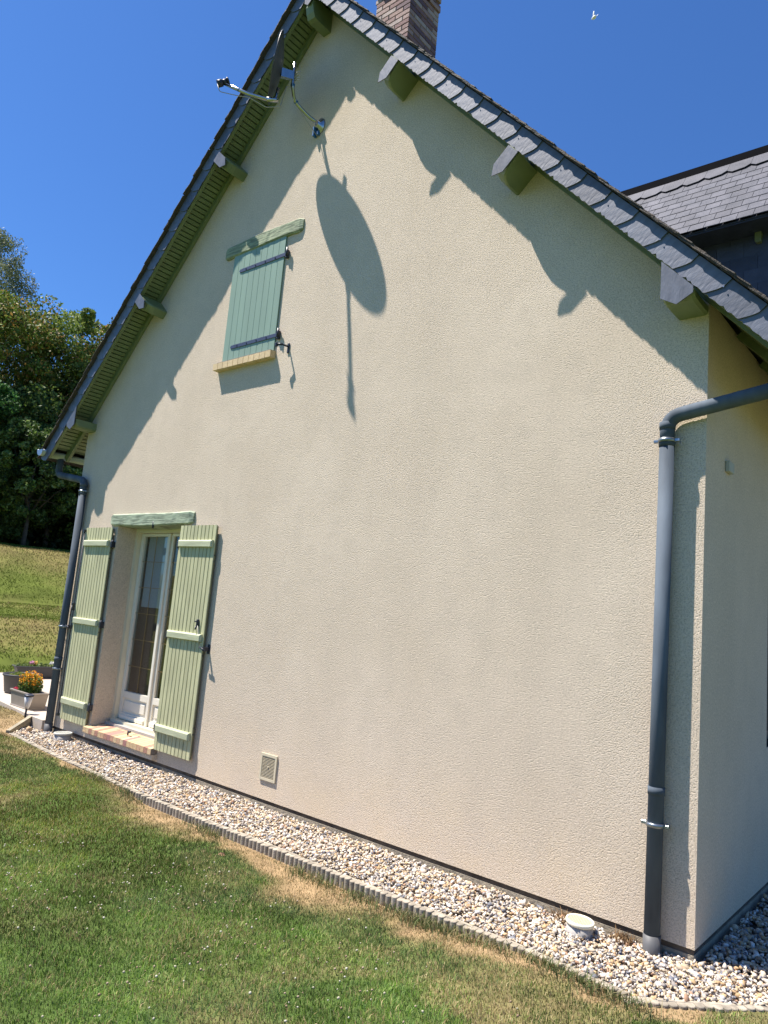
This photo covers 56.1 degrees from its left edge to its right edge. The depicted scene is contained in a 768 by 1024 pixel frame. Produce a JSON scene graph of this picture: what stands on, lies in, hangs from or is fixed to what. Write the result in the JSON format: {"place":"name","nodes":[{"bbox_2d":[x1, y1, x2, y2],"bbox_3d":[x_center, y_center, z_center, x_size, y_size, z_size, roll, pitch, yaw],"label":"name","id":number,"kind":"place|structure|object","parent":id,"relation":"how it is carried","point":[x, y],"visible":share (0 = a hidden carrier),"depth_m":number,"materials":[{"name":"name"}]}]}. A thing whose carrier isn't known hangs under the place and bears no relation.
{"place":"outdoors","nodes":[
{"label":"outdoors","id":0,"kind":"place"},
{"bbox_2d":[0,673,50,730],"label":"patio","id":1,"kind":"structure","parent":0,"point":[38,719],"depth_m":9.23,"materials":[{"name":"grey concrete"}]},
{"bbox_2d":[2,672,39,693],"bbox_3d":[-5.301,2.496,10.508,0.500,0.270,0.500,-2,-11,40],"label":"plant pot","id":2,"kind":"object","parent":1,"relation":"on","point":[11,681],"visible":0.44,"depth_m":10.30,"materials":[{"name":"plastic"}]},
{"bbox_2d":[9,670,29,674],"bbox_3d":[-5.298,2.388,10.525,0.362,0.141,0.330,-2,-11,40],"label":"plant","id":3,"kind":"object","parent":2,"relation":"in","point":[18,673],"visible":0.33,"depth_m":10.48,"materials":[{"name":"green plant"}]},
{"bbox_2d":[10,688,48,709],"bbox_3d":[-4.605,2.421,9.342,0.577,0.205,0.262,-2,-11,40],"label":"planter","id":4,"kind":"object","parent":1,"relation":"on","point":[39,700],"visible":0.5,"depth_m":9.23,"materials":[{"name":"plastic"}]},
{"bbox_2d":[17,670,43,693],"bbox_3d":[-4.620,2.248,9.431,0.363,0.350,0.322,-2,-11,40],"label":"flowering plant","id":5,"kind":"object","parent":4,"relation":"in","point":[30,682],"visible":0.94,"depth_m":9.37,"materials":[{"name":"orange plant"}]},
{"bbox_2d":[12,664,52,678],"bbox_3d":[-5.869,2.759,12.434,0.978,0.200,0.273,11,-10,-37],"label":"planter","id":6,"kind":"object","parent":1,"relation":"on","point":[46,671],"visible":0.44,"depth_m":12.28,"materials":[{"name":"plastic"}]},
{"bbox_2d":[15,660,53,666],"bbox_3d":[-5.839,2.651,12.470,1.057,0.156,0.253,11,-10,-37],"label":"flowering plant","id":7,"kind":"object","parent":6,"relation":"in","point":[32,663],"visible":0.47,"depth_m":12.34,"materials":[{"name":"green plant"}]},
{"bbox_2d":[0,542,69,672],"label":"grass","id":8,"kind":"structure","parent":0,"point":[16,604],"depth_m":21.14,"materials":[{"name":"green plant"}]},
{"bbox_2d":[4,829,518,1023],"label":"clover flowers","id":9,"kind":"object","parent":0,"point":[250,992],"visible":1,"depth_m":3.66,"materials":[{"name":"white plant"}]},
{"bbox_2d":[0,544,767,1023],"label":"lawn","id":10,"kind":"structure","parent":0,"point":[48,656],"depth_m":3.77,"materials":[{"name":"green plant"}]},
{"bbox_2d":[0,380,22,467],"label":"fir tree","id":11,"kind":"object","parent":10,"relation":"on","point":[5,388],"visible":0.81,"depth_m":29.28,"materials":[{"name":"green plant"}]},
{"bbox_2d":[0,227,39,347],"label":"birch tree","id":12,"kind":"object","parent":10,"relation":"on","point":[12,272],"visible":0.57,"depth_m":37.97,"materials":[{"name":"green plant"}]},
{"bbox_2d":[0,465,48,542],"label":"leafy tree","id":13,"kind":"object","parent":10,"relation":"on","point":[11,524],"visible":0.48,"depth_m":29.64,"materials":[{"name":"green plant"}]},
{"bbox_2d":[24,694,33,717],"bbox_3d":[-4.384,2.402,8.848,0.114,0.328,0.114,6,-6,41],"label":"solar light","id":14,"kind":"object","parent":10,"relation":"on","point":[28,698],"visible":0.88,"depth_m":8.83,"materials":[{"name":"silver metal"}]},
{"bbox_2d":[0,414,79,550],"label":"undergrowth","id":15,"kind":"object","parent":10,"relation":"on","point":[34,536],"visible":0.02,"depth_m":32.71,"materials":[{"name":"green plant"}]},
{"bbox_2d":[0,361,80,547],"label":"leafy tree","id":16,"kind":"object","parent":10,"relation":"on","point":[46,406],"visible":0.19,"depth_m":31.50,"materials":[{"name":"green plant"}]},
{"bbox_2d":[0,416,82,545],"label":"leafy tree","id":17,"kind":"object","parent":10,"relation":"on","point":[49,482],"visible":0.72,"depth_m":29.01,"materials":[{"name":"green plant"}]},
{"bbox_2d":[0,289,97,466],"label":"chestnut tree","id":18,"kind":"object","parent":10,"relation":"on","point":[16,328],"visible":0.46,"depth_m":32.17,"materials":[{"name":"green plant"}]},
{"bbox_2d":[0,307,99,546],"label":"leafy tree","id":19,"kind":"object","parent":10,"relation":"on","point":[85,325],"visible":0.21,"depth_m":33.93,"materials":[{"name":"green plant"}]},
{"bbox_2d":[49,489,77,549],"bbox_3d":[-13.447,-1.204,34.948,6.531,7.235,6.403,2,-9,22],"label":"leafy tree","id":20,"kind":"object","parent":10,"relation":"on","point":[70,543],"visible":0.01,"depth_m":33.23,"materials":[{"name":"green plant"}]},
{"bbox_2d":[62,316,114,386],"bbox_3d":[-14.721,-4.052,37.813,4.635,13.289,4.862,-2,-11,40],"label":"leafy tree","id":21,"kind":"object","parent":10,"relation":"on","point":[103,329],"visible":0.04,"depth_m":37.43,"materials":[{"name":"green plant"}]},
{"bbox_2d":[146,796,186,818],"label":"edging block","id":22,"kind":"structure","parent":10,"relation":"on","point":[166,807],"depth_m":5.87,"materials":[{"name":"concrete"}]},
{"bbox_2d":[222,827,272,854],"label":"edging block","id":23,"kind":"structure","parent":10,"relation":"on","point":[254,843],"depth_m":5.22,"materials":[{"name":"concrete"}]},
{"bbox_2d":[268,845,324,877],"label":"edging block","id":24,"kind":"structure","parent":10,"relation":"on","point":[289,857],"depth_m":4.90,"materials":[{"name":"concrete"}]},
{"bbox_2d":[320,867,384,903],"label":"edging block","id":25,"kind":"structure","parent":10,"relation":"on","point":[348,881],"depth_m":4.57,"materials":[{"name":"concrete"}]},
{"bbox_2d":[379,890,453,927],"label":"edging block","id":26,"kind":"structure","parent":10,"relation":"on","point":[388,897],"depth_m":4.25,"materials":[{"name":"concrete"}]},
{"bbox_2d":[450,918,534,954],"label":"edging block","id":27,"kind":"structure","parent":10,"relation":"on","point":[458,923],"depth_m":3.94,"materials":[{"name":"concrete"}]},
{"bbox_2d":[532,951,627,995],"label":"edging block","id":28,"kind":"structure","parent":10,"relation":"on","point":[617,989],"depth_m":3.58,"materials":[{"name":"concrete"}]},
{"bbox_2d":[621,996,731,1012],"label":"edging block","id":29,"kind":"structure","parent":10,"relation":"on","point":[690,1005],"depth_m":3.35,"materials":[{"name":"concrete"}]},
{"bbox_2d":[727,1003,767,1012],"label":"edging block","id":30,"kind":"structure","parent":10,"relation":"on","point":[749,1007],"depth_m":3.39,"materials":[{"name":"concrete"}]},
{"bbox_2d":[0,0,767,384],"label":"sky","id":31,"kind":"structure","parent":0,"point":[110,109],"materials":[{"name":"blue"}]},
{"bbox_2d":[14,726,767,1005],"bbox_3d":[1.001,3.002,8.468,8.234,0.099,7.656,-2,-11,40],"label":"gravel","id":32,"kind":"structure","parent":0,"point":[726,980],"depth_m":4.40,"materials":[{"name":"beige gravel"}]},
{"bbox_2d":[9,733,27,741],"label":"edging block","id":33,"kind":"structure","parent":32,"relation":"on","point":[20,737],"depth_m":7.98,"materials":[{"name":"concrete"}]},
{"bbox_2d":[6,716,31,732],"bbox_3d":[-4.273,2.548,8.429,0.044,0.250,0.514,5,-8,0],"label":"edging board","id":34,"kind":"object","parent":32,"relation":"on","point":[24,722],"visible":0.5,"depth_m":8.45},
{"bbox_2d":[26,726,32,732],"bbox_3d":[-4.089,2.519,8.307,0.080,0.118,0.094,3,-8,15],"label":"rock","id":35,"kind":"object","parent":32,"relation":"on","point":[28,728],"visible":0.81,"depth_m":8.27,"materials":[{"name":"stone"}]},
{"bbox_2d":[25,741,47,750],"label":"edging block","id":36,"kind":"structure","parent":32,"relation":"on","point":[36,745],"depth_m":7.62,"materials":[{"name":"concrete"}]},
{"bbox_2d":[43,750,66,760],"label":"edging block","id":37,"kind":"structure","parent":32,"relation":"on","point":[62,758],"depth_m":7.26,"materials":[{"name":"concrete"}]},
{"bbox_2d":[54,731,72,740],"bbox_3d":[-3.591,2.539,8.046,0.196,0.154,0.196,-3,-12,40],"label":"drain cap","id":38,"kind":"object","parent":32,"relation":"on","point":[63,735],"visible":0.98,"depth_m":7.99,"materials":[{"name":"grey plastic"}]},
{"bbox_2d":[64,759,93,771],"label":"edging block","id":39,"kind":"structure","parent":32,"relation":"on","point":[74,763],"depth_m":6.93,"materials":[{"name":"concrete"}]},
{"bbox_2d":[90,771,120,783],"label":"edging block","id":40,"kind":"structure","parent":32,"relation":"on","point":[113,781],"depth_m":6.54,"materials":[{"name":"concrete"}]},
{"bbox_2d":[116,783,149,803],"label":"edging block","id":41,"kind":"structure","parent":32,"relation":"on","point":[142,796],"depth_m":6.15,"materials":[{"name":"concrete"}]},
{"bbox_2d":[181,811,225,835],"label":"edging block","id":42,"kind":"structure","parent":32,"relation":"on","point":[192,817],"depth_m":5.56,"materials":[{"name":"concrete"}]},
{"bbox_2d":[37,0,767,966],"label":"house","id":43,"kind":"structure","parent":32,"relation":"on","point":[409,434],"depth_m":5.52,"materials":[{"name":"paint"}]},
{"bbox_2d":[105,529,180,738],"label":"door","id":44,"kind":"structure","parent":43,"relation":"in","point":[153,569],"depth_m":8.18,"materials":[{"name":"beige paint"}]},
{"bbox_2d":[216,30,324,137],"bbox_3d":[-1.067,-4.151,6.950,0.617,0.829,0.898,-2,-11,40],"label":"satellite dish","id":45,"kind":"object","parent":43,"relation":"attached to","point":[278,71],"visible":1,"depth_m":6.81,"materials":[{"name":"metal"}]},
{"bbox_2d":[767,649,767,746],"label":"window","id":46,"kind":"structure","parent":43,"relation":"in","point":[767,649],"depth_m":5.71,"materials":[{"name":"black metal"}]},
{"bbox_2d":[566,913,594,942],"bbox_3d":[1.099,2.380,4.065,0.160,0.154,0.160,5,-6,23],"label":"drain cap","id":47,"kind":"object","parent":32,"relation":"on","point":[580,925],"visible":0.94,"depth_m":4.03,"materials":[{"name":"beige plastic"}]},
{"bbox_2d":[545,906,637,948],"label":"dead weeds","id":48,"kind":"object","parent":32,"relation":"on","point":[623,937],"visible":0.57,"depth_m":4.02,"materials":[{"name":"brown plant"}]}
]}

